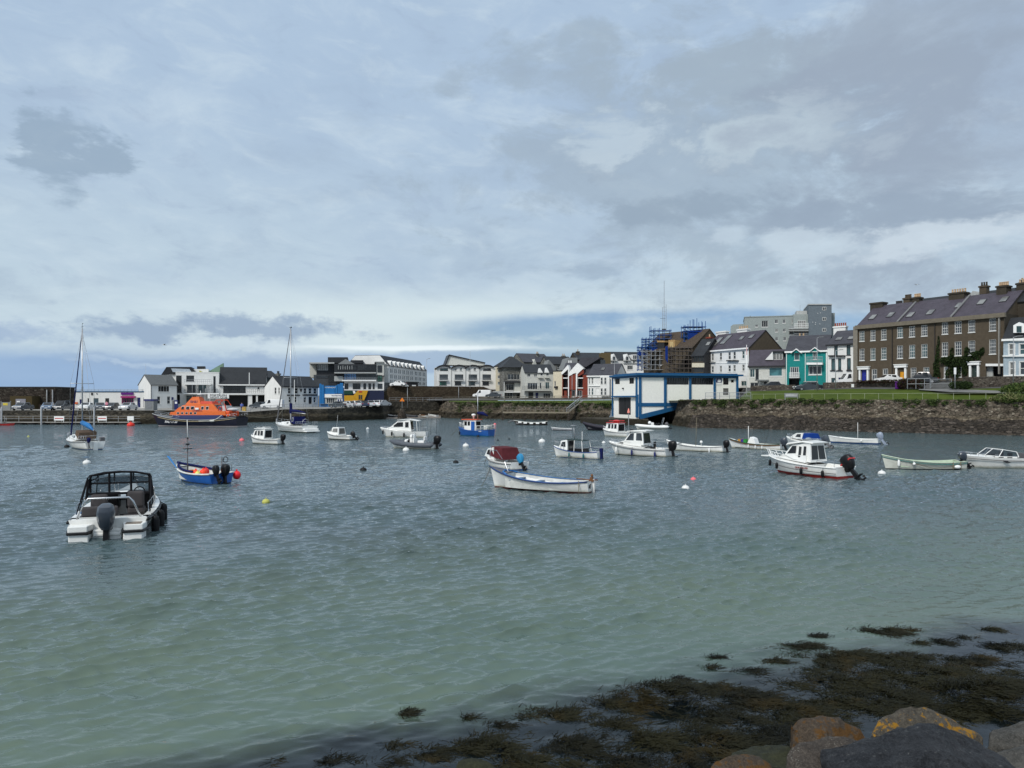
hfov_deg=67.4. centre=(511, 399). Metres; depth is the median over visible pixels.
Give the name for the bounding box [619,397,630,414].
door
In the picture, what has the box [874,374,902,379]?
parked car
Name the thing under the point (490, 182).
sky
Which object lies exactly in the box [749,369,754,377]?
window
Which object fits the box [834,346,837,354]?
window
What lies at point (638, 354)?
scaffold tower
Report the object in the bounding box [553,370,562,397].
cream gable house
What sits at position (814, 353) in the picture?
window
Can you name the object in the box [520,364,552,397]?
cream terrace houses
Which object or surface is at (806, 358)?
teal house
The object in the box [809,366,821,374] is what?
window
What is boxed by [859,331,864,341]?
window
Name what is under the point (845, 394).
lawn
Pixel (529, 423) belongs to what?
workboat
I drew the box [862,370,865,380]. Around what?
door
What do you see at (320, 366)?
window
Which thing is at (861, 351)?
window
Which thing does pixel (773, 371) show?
window
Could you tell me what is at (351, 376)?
window
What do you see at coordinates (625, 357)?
white dormer houses
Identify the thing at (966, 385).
hedge
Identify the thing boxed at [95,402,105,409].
parked car
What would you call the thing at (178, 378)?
window
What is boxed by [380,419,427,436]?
hardtop cruiser
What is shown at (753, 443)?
open boat
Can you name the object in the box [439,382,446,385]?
window
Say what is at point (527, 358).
hill house
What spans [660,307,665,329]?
radio mast
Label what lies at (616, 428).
cabin boat
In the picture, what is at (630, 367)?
white box house
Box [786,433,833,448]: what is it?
cuddy boat
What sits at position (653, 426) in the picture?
inflatable boat
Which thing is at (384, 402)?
parked car
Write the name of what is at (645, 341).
scaffold tower
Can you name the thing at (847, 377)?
parked van
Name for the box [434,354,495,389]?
wavy roof houses
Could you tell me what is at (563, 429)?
dinghy
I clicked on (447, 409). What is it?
grassy stone embankment
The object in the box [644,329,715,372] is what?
scaffolded house
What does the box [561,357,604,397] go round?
red brick flats
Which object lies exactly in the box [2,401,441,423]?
quay wall
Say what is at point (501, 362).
slate house
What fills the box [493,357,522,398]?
grey stone house
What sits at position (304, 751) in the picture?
seabed
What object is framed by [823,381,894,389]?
stone wall
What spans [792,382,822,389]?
parked car
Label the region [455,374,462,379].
window
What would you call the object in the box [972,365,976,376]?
door
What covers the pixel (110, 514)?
motor cruiser
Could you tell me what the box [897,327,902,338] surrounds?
window
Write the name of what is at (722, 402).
wall plants
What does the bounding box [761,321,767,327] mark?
window
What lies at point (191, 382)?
yacht club
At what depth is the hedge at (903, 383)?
113.59 m
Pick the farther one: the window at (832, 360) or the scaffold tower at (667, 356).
the scaffold tower at (667, 356)
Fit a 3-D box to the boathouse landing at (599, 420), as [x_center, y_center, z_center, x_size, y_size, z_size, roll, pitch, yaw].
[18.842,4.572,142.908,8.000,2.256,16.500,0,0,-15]
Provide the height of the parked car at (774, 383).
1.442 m
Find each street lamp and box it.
[835,349,842,389]
[1013,335,1022,382]
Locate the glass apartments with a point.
(359, 380)
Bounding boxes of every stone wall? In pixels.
[750,385,795,390]
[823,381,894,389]
[963,376,1023,388]
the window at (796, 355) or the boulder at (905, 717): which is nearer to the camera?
the boulder at (905, 717)
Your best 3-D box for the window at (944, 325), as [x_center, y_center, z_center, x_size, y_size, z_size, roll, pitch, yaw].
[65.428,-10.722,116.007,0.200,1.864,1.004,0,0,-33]
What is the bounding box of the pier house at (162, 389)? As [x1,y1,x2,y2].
[137,374,177,407]
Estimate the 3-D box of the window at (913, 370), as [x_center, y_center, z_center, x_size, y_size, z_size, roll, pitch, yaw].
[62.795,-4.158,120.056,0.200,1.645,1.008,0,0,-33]
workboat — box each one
[0,423,14,425]
[508,420,547,424]
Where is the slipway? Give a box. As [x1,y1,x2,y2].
[654,420,672,423]
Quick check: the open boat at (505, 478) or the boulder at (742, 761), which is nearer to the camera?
the boulder at (742, 761)
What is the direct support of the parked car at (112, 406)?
on the quay deck
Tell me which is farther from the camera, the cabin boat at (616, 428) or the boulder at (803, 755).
the cabin boat at (616, 428)
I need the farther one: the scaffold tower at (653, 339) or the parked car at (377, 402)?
the parked car at (377, 402)
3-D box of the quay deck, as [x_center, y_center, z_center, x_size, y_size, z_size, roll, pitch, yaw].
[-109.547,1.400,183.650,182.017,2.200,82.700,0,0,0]
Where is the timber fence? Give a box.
[442,395,609,400]
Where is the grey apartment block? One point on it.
(814, 319)
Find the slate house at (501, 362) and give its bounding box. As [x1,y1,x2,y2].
[493,356,521,366]
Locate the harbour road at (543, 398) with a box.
[443,398,613,399]
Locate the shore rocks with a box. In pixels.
[687,414,1023,435]
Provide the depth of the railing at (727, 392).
122.67 m
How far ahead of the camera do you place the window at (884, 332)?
124.15 m
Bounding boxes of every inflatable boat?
[390,426,441,448]
[583,422,605,429]
[635,413,671,428]
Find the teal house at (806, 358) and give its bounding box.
[785,333,831,385]
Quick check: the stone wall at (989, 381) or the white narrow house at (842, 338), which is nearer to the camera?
the stone wall at (989, 381)
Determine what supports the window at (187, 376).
in the yacht club at (191, 382)
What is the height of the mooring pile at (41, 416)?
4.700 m
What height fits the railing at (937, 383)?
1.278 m
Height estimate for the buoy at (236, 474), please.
0.560 m
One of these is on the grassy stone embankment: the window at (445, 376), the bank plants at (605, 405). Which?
the bank plants at (605, 405)
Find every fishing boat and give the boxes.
[167,421,233,484]
[456,392,494,436]
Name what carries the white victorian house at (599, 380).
on the harbour road at (543, 398)
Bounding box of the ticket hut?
[144,399,157,409]
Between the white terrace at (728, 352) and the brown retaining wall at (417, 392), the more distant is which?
the brown retaining wall at (417, 392)
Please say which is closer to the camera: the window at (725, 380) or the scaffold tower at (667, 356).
the window at (725, 380)
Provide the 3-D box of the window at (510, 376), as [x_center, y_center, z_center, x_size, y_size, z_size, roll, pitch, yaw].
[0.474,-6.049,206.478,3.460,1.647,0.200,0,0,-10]
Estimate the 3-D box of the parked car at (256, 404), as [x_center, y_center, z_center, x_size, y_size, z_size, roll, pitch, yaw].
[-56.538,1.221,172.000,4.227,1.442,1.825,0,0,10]
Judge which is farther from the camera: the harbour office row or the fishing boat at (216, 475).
the harbour office row
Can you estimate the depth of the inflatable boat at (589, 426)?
112.38 m
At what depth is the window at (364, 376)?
204.99 m
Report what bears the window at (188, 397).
in the yacht club at (191, 382)
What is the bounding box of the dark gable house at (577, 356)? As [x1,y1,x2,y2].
[558,349,610,370]
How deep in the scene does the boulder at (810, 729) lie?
8.36 m
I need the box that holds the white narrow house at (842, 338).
[825,323,852,381]
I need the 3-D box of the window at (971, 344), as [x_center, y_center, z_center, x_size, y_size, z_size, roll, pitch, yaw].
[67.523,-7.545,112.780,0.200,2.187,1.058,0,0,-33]
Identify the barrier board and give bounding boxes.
[54,416,63,421]
[97,416,106,421]
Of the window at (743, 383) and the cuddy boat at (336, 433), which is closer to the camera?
the cuddy boat at (336, 433)
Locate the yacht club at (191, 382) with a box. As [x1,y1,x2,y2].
[161,363,228,407]
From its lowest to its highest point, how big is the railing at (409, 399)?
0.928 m
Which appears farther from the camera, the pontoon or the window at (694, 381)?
the window at (694, 381)
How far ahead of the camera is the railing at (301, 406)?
157.89 m
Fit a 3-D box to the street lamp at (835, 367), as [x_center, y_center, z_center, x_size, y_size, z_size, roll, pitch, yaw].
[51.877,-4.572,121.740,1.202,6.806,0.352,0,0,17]
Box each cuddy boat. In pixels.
[327,417,359,439]
[554,425,604,458]
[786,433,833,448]
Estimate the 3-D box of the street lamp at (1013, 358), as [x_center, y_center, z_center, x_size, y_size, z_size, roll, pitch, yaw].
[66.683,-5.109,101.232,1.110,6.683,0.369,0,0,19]
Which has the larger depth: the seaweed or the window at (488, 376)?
the window at (488, 376)
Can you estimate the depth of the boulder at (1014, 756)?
7.07 m
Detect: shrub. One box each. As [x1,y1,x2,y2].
[988,392,1023,402]
[998,381,1023,394]
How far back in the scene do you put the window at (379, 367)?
205.69 m
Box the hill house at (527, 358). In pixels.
[514,352,545,363]
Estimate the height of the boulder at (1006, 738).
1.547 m
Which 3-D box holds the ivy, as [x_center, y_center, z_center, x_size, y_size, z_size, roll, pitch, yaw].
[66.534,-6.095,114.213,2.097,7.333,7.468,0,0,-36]
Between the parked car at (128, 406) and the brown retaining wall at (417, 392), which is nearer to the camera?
the parked car at (128, 406)
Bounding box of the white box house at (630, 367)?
[623,363,643,373]
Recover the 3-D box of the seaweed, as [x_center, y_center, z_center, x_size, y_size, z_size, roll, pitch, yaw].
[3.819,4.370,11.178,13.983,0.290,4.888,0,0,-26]
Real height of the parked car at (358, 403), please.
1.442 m
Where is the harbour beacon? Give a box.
[397,398,406,418]
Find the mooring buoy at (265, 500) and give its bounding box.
[262,498,269,502]
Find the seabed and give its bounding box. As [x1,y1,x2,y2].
[133,619,1023,767]
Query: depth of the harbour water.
19.91 m
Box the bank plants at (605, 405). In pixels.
[455,401,613,418]
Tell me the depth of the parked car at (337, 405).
171.19 m
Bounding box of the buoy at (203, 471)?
[200,468,206,473]
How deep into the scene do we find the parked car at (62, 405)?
145.15 m
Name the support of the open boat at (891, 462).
on the harbour water
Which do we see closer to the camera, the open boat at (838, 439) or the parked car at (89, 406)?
the open boat at (838, 439)
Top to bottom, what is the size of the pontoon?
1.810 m
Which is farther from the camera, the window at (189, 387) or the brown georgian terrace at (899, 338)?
the window at (189, 387)
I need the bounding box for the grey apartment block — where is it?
[730,304,834,348]
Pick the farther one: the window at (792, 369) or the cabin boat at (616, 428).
the window at (792, 369)
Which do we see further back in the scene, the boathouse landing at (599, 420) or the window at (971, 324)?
the boathouse landing at (599, 420)
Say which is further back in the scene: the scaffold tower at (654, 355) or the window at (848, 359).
the scaffold tower at (654, 355)
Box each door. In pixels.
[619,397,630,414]
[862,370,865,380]
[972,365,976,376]
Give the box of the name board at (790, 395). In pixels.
[784,393,797,399]
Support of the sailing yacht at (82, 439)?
on the harbour water
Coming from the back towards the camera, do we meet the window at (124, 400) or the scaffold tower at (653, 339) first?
the window at (124, 400)
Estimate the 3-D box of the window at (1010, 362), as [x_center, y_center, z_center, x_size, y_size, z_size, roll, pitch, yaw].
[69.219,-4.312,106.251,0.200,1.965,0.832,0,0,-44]
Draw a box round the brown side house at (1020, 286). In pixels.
[1014,278,1023,316]
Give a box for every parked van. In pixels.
[260,399,283,407]
[473,390,491,396]
[834,373,852,381]
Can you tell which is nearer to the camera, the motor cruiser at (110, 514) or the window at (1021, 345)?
the motor cruiser at (110, 514)
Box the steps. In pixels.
[566,396,581,411]
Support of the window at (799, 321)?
in the grey apartment block
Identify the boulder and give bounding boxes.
[456,758,493,767]
[711,754,771,767]
[732,745,790,767]
[786,736,856,767]
[790,715,864,747]
[820,723,1014,767]
[871,707,982,744]
[987,721,1023,752]
[997,746,1023,767]
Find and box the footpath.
[919,389,1014,392]
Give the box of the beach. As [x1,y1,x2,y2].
[386,415,440,418]
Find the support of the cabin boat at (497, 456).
on the harbour water
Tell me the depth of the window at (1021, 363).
105.52 m
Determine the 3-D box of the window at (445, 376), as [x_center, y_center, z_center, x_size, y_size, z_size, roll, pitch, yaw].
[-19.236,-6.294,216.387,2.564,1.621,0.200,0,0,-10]
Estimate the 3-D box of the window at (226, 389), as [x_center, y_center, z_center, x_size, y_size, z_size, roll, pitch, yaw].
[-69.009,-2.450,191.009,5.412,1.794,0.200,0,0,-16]
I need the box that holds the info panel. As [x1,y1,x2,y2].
[172,400,177,409]
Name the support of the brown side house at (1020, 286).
on the town ground
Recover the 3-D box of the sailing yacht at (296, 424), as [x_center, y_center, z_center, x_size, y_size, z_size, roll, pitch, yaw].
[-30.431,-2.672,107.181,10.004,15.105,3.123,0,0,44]
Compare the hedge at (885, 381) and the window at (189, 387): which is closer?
the hedge at (885, 381)
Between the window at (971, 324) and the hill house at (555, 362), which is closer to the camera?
the window at (971, 324)
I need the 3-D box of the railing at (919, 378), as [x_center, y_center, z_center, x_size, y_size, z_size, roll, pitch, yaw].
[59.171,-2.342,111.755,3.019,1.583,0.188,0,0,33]
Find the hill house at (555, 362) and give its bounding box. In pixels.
[540,354,568,370]
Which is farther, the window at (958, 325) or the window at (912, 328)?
the window at (912, 328)
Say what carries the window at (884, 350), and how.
in the brown georgian terrace at (899, 338)
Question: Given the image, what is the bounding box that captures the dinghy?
[551,427,571,430]
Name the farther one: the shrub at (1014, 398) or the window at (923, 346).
the window at (923, 346)
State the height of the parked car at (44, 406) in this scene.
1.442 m
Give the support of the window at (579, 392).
in the red brick flats
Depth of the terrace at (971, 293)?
122.92 m
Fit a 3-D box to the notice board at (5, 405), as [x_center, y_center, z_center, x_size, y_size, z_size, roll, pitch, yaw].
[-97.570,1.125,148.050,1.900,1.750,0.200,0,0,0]
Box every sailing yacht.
[66,323,105,449]
[275,327,319,432]
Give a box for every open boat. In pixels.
[482,460,597,493]
[666,418,730,451]
[728,426,787,449]
[828,432,888,443]
[880,451,973,469]
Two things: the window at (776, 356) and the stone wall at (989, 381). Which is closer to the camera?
the stone wall at (989, 381)
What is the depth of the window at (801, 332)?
185.19 m
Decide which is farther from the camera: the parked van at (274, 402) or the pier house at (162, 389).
the pier house at (162, 389)
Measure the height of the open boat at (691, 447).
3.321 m
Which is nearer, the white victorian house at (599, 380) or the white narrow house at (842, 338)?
the white narrow house at (842, 338)
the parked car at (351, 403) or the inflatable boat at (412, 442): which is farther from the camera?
the parked car at (351, 403)
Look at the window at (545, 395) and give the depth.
198.88 m
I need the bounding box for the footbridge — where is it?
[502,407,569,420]
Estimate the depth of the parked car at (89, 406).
149.00 m
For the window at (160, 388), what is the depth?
180.20 m
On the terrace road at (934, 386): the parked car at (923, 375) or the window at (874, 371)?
the parked car at (923, 375)
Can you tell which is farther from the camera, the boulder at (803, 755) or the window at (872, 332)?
the window at (872, 332)
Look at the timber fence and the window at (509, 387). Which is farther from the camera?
the window at (509, 387)
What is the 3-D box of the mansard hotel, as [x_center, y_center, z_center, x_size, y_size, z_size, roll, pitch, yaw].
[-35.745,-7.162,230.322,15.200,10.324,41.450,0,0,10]
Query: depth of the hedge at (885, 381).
119.15 m
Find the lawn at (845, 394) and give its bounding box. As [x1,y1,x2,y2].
[674,388,1010,400]
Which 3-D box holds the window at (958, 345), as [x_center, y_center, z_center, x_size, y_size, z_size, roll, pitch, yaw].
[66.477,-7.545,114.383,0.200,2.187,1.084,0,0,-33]
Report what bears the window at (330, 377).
in the glass apartments
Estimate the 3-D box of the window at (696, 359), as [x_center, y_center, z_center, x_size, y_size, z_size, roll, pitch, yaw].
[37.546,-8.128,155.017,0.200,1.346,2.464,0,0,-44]
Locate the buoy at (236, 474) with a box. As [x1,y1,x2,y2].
[233,469,240,478]
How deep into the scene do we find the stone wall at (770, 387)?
131.57 m
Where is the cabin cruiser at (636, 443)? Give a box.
[609,429,677,456]
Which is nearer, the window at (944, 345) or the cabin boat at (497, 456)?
the cabin boat at (497, 456)
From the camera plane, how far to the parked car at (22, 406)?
143.64 m
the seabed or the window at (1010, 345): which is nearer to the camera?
the seabed
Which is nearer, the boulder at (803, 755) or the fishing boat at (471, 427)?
the boulder at (803, 755)
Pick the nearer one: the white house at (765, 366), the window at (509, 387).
the white house at (765, 366)
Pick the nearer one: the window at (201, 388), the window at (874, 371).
the window at (874, 371)
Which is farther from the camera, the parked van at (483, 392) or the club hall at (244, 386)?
the parked van at (483, 392)
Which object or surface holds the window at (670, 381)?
in the boathouse at (654, 396)
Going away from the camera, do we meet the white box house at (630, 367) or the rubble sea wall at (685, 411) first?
the rubble sea wall at (685, 411)
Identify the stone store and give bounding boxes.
[0,387,74,408]
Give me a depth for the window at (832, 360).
133.88 m
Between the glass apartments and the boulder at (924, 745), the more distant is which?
the glass apartments
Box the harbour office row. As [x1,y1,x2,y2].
[75,389,143,407]
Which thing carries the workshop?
on the town ground
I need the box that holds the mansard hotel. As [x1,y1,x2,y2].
[350,355,425,391]
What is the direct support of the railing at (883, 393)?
on the rubble sea wall at (685, 411)
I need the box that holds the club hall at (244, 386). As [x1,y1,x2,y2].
[218,367,267,407]
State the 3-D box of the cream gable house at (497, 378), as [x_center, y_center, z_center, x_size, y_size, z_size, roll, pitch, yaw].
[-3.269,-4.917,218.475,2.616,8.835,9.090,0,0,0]
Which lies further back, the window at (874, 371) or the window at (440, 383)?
the window at (440, 383)
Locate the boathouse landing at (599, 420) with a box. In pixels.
[580,417,649,424]
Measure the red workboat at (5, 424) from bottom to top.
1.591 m
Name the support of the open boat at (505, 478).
on the harbour water
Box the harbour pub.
[264,371,318,407]
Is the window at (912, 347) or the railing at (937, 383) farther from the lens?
the window at (912, 347)
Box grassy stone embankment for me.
[439,401,611,419]
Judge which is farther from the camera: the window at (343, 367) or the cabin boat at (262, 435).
the window at (343, 367)
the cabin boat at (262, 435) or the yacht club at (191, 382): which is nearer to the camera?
the cabin boat at (262, 435)
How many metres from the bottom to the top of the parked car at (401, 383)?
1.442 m
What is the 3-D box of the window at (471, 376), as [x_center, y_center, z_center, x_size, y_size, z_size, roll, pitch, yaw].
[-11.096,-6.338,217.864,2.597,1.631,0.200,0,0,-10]
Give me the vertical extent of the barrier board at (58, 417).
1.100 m
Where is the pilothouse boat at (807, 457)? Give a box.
[761,437,866,480]
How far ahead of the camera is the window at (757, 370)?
140.99 m
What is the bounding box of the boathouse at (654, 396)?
[609,373,743,421]
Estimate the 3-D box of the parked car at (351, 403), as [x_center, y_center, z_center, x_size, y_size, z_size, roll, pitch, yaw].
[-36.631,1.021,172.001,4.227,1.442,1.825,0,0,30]
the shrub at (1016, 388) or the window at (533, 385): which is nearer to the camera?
the shrub at (1016, 388)
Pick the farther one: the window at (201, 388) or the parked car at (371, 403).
the window at (201, 388)
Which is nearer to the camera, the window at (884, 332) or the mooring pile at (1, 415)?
the window at (884, 332)
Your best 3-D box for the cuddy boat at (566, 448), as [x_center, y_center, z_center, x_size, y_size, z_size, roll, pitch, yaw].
[5.072,3.395,59.514,4.416,2.812,1.717,0,0,36]
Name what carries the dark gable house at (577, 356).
on the town ground
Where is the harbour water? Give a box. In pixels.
[0,415,1023,767]
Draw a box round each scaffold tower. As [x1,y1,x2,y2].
[636,346,650,370]
[641,337,649,350]
[641,349,662,370]
[649,327,671,350]
[665,346,692,372]
[680,321,705,341]
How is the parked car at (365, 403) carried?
on the quay deck
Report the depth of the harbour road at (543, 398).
192.80 m
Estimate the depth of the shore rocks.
108.05 m
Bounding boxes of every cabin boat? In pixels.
[244,427,285,443]
[484,446,528,470]
[603,420,632,436]
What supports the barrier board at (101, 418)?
attached to the pontoon
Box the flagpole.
[746,345,746,394]
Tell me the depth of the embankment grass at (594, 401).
176.47 m
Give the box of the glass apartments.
[309,357,387,400]
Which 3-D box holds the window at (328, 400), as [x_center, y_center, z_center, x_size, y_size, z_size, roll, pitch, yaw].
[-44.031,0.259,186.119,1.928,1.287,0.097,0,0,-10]
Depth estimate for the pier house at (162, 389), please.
180.47 m
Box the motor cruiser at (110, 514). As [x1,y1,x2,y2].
[66,471,166,541]
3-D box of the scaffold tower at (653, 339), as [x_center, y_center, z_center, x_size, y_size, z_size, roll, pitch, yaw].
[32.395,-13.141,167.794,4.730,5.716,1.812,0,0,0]
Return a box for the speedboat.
[959,448,1023,467]
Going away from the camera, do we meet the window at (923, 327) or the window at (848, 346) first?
the window at (923, 327)
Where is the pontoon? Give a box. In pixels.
[2,416,141,424]
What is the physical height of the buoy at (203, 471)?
0.490 m
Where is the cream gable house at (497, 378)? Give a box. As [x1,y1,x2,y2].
[496,366,499,390]
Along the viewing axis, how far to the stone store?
161.67 m
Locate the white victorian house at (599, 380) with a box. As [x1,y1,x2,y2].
[587,363,625,397]
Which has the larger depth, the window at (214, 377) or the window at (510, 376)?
the window at (510, 376)
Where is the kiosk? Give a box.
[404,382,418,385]
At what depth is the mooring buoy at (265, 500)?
33.58 m
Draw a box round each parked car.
[11,403,33,409]
[40,403,55,409]
[52,401,72,409]
[78,402,93,409]
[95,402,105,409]
[101,403,119,409]
[118,403,137,409]
[249,402,264,407]
[329,401,346,407]
[343,401,356,406]
[354,401,361,406]
[359,401,369,406]
[367,401,374,406]
[372,400,380,406]
[380,400,390,405]
[390,381,406,385]
[485,392,501,397]
[764,381,784,384]
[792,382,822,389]
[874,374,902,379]
[907,372,937,382]
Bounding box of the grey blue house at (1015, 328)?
[1001,317,1023,375]
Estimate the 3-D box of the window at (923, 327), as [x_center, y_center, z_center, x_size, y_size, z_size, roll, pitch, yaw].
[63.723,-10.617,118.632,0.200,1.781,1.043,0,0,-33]
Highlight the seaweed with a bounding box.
[261,624,1023,767]
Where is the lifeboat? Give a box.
[152,388,247,426]
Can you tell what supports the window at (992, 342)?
in the brown georgian terrace at (899, 338)
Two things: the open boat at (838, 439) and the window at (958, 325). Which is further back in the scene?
the window at (958, 325)
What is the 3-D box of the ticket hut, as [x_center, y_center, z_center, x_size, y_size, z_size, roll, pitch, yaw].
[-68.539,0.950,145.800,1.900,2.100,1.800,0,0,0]
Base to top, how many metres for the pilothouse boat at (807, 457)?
2.548 m
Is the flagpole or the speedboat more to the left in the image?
the flagpole
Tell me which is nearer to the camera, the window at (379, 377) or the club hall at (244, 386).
the club hall at (244, 386)
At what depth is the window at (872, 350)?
125.86 m
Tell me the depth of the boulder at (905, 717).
7.86 m
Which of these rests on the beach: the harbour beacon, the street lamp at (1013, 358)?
the harbour beacon
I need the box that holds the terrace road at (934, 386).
[739,381,1000,396]
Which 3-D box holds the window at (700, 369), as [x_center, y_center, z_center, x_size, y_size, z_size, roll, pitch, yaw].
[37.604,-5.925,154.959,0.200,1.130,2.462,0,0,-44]
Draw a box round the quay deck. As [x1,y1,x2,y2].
[11,406,371,411]
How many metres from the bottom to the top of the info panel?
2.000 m
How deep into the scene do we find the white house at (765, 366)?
140.76 m
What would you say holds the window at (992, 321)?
in the brown georgian terrace at (899, 338)
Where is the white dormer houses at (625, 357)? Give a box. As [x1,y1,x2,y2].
[604,352,643,365]
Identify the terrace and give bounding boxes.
[710,325,781,388]
[853,281,1023,381]
[923,288,1015,300]
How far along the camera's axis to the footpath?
105.97 m
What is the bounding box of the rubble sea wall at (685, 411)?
[672,399,1023,426]
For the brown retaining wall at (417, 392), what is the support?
on the town ground
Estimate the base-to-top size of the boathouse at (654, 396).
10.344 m
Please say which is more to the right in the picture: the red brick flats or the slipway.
the slipway
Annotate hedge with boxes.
[856,379,897,383]
[896,378,925,389]
[948,380,972,389]
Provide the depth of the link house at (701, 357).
155.44 m
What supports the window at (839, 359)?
in the white narrow house at (842, 338)
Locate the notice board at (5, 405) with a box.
[1,401,10,409]
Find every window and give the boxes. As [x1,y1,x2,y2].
[122,398,133,403]
[158,386,168,391]
[176,375,181,392]
[186,375,193,381]
[186,395,195,404]
[187,385,195,392]
[198,385,205,392]
[213,376,215,392]
[223,386,245,392]
[318,364,327,369]
[326,398,333,402]
[328,375,333,381]
[337,365,355,369]
[344,374,355,378]
[353,383,360,388]
[356,374,375,379]
[358,365,375,370]
[377,365,381,371]
[377,375,381,381]
[439,374,447,379]
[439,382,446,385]
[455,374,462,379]
[469,374,476,379]
[482,374,490,379]
[506,384,513,390]
[508,374,519,378]
[528,383,537,388]
[543,393,549,397]
[577,390,581,396]
[667,378,688,384]
[691,378,712,384]
[692,356,702,362]
[694,367,703,372]
[723,378,727,384]
[723,388,727,394]
[740,381,745,386]
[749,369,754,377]
[756,369,758,379]
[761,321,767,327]
[769,367,782,376]
[773,353,781,359]
[790,367,798,377]
[794,353,799,360]
[795,331,807,335]
[798,320,805,327]
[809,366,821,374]
[812,352,816,359]
[831,359,834,369]
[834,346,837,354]
[838,358,840,369]
[846,345,850,355]
[847,358,850,369]
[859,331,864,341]
[859,349,864,360]
[870,330,875,340]
[870,348,875,360]
[872,369,876,379]
[881,329,886,340]
[882,347,886,359]
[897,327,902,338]
[897,345,902,358]
[909,326,914,337]
[909,345,914,358]
[911,368,915,376]
[921,325,926,336]
[921,344,927,357]
[941,322,947,334]
[941,342,947,356]
[954,321,961,333]
[955,341,961,355]
[968,320,975,332]
[968,341,974,354]
[989,318,996,331]
[989,339,996,354]
[1008,343,1014,354]
[1009,361,1015,374]
[1019,343,1023,354]
[1019,361,1023,374]
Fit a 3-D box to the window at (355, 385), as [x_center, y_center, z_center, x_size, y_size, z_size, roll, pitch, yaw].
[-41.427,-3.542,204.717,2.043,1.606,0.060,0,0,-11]
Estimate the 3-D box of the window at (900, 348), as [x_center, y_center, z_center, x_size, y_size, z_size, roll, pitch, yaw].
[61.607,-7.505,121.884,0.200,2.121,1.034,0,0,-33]
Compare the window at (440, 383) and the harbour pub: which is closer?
the harbour pub
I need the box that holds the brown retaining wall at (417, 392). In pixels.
[384,386,496,400]
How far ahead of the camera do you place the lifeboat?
127.90 m
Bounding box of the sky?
[0,0,1023,395]
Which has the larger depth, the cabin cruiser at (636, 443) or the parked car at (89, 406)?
the parked car at (89, 406)
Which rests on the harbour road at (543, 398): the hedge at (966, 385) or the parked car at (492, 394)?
the parked car at (492, 394)
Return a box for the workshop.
[267,371,275,381]
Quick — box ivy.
[932,335,984,381]
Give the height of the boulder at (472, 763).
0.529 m
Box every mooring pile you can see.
[0,407,1,422]
[40,407,41,424]
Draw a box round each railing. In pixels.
[250,404,312,411]
[389,398,441,400]
[705,392,750,399]
[775,393,1002,399]
[907,378,929,388]
[931,379,951,386]
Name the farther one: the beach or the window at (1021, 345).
the beach
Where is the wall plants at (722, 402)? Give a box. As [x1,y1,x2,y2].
[691,398,1023,411]
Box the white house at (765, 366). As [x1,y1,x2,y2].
[748,349,785,387]
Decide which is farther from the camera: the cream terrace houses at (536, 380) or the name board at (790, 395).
the cream terrace houses at (536, 380)
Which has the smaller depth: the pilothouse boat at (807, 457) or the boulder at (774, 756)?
the boulder at (774, 756)
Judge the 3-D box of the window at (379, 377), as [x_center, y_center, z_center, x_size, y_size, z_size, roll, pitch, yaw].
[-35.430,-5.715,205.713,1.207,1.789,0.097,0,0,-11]
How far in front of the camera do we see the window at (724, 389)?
142.65 m
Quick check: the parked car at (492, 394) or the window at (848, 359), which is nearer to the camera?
the window at (848, 359)
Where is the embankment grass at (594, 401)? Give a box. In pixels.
[444,400,613,403]
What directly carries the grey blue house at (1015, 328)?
on the town ground
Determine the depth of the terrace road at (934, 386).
117.04 m
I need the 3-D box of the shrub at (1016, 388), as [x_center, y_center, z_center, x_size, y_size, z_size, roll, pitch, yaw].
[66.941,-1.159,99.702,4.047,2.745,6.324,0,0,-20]
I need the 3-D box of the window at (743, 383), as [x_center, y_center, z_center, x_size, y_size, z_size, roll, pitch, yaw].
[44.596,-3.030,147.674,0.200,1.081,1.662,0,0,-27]
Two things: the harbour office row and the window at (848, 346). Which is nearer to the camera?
the window at (848, 346)
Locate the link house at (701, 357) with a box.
[691,334,716,372]
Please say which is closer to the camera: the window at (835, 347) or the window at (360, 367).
the window at (835, 347)

